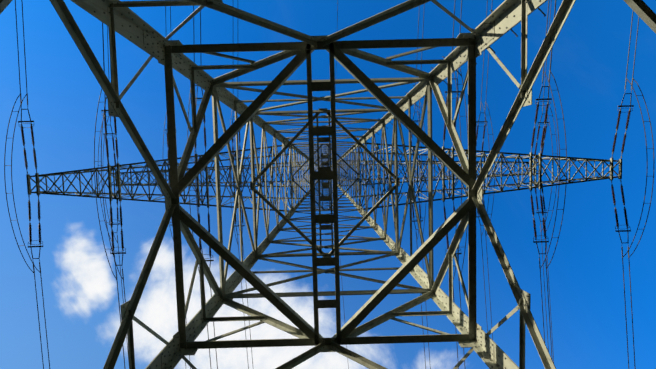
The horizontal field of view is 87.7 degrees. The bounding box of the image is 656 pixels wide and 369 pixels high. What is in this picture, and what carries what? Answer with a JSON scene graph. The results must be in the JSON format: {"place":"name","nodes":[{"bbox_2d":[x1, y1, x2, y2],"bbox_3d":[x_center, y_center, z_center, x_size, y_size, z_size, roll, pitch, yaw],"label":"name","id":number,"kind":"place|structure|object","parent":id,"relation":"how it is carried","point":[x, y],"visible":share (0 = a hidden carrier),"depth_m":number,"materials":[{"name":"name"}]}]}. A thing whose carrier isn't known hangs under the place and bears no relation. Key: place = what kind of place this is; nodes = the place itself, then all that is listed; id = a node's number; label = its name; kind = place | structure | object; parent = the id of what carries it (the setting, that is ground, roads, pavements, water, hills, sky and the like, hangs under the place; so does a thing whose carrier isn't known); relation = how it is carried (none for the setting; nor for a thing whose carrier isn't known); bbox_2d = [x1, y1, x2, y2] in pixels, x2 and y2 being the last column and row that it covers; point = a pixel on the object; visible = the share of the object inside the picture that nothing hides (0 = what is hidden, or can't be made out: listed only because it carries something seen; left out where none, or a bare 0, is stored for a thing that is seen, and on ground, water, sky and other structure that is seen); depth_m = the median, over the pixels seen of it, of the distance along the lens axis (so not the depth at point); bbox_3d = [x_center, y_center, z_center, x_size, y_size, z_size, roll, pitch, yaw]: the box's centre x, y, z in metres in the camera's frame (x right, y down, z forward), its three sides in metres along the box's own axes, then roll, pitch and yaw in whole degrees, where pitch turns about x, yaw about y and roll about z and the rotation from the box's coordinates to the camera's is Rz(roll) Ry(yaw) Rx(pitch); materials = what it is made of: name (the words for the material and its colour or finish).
{"place":"outdoors","nodes":[
{"label":"outdoors","id":0,"kind":"place"},
{"bbox_2d":[0,0,655,368],"label":"sky","id":1,"kind":"structure","parent":0,"point":[590,50],"materials":[{"name":"blue"}]},
{"label":"grass","id":2,"kind":"object","parent":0,"visible":0},
{"bbox_2d":[0,0,655,368],"bbox_3d":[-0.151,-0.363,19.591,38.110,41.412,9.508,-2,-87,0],"label":"transmission tower","id":3,"kind":"structure","parent":2,"relation":"on","point":[184,221],"depth_m":8.22,"materials":[{"name":"grey metal"}]},
{"bbox_2d":[94,0,545,368],"bbox_3d":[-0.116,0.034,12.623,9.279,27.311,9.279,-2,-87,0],"label":"bolts","id":4,"kind":"object","parent":3,"relation":"attached to","point":[542,12],"visible":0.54,"depth_m":8.47,"materials":[{"name":"grey metal"}]},
{"bbox_2d":[20,97,630,255],"bbox_3d":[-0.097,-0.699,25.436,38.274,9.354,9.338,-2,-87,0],"label":"insulators","id":5,"kind":"object","parent":3,"relation":"attached to","point":[444,137],"visible":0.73,"depth_m":21.55,"materials":[{"name":"ceramic"}]},
{"bbox_2d":[4,0,653,368],"bbox_3d":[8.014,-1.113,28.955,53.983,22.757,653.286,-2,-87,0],"label":"power lines","id":6,"kind":"object","parent":3,"relation":"attached to","point":[339,249],"visible":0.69,"depth_m":21.08,"materials":[{"name":"grey metal"}]},
{"bbox_2d":[5,68,652,287],"bbox_3d":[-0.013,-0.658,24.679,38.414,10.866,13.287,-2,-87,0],"label":"insulator fittings","id":7,"kind":"object","parent":3,"relation":"attached to","point":[415,121],"visible":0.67,"depth_m":21.51,"materials":[{"name":"metal"}]}
]}

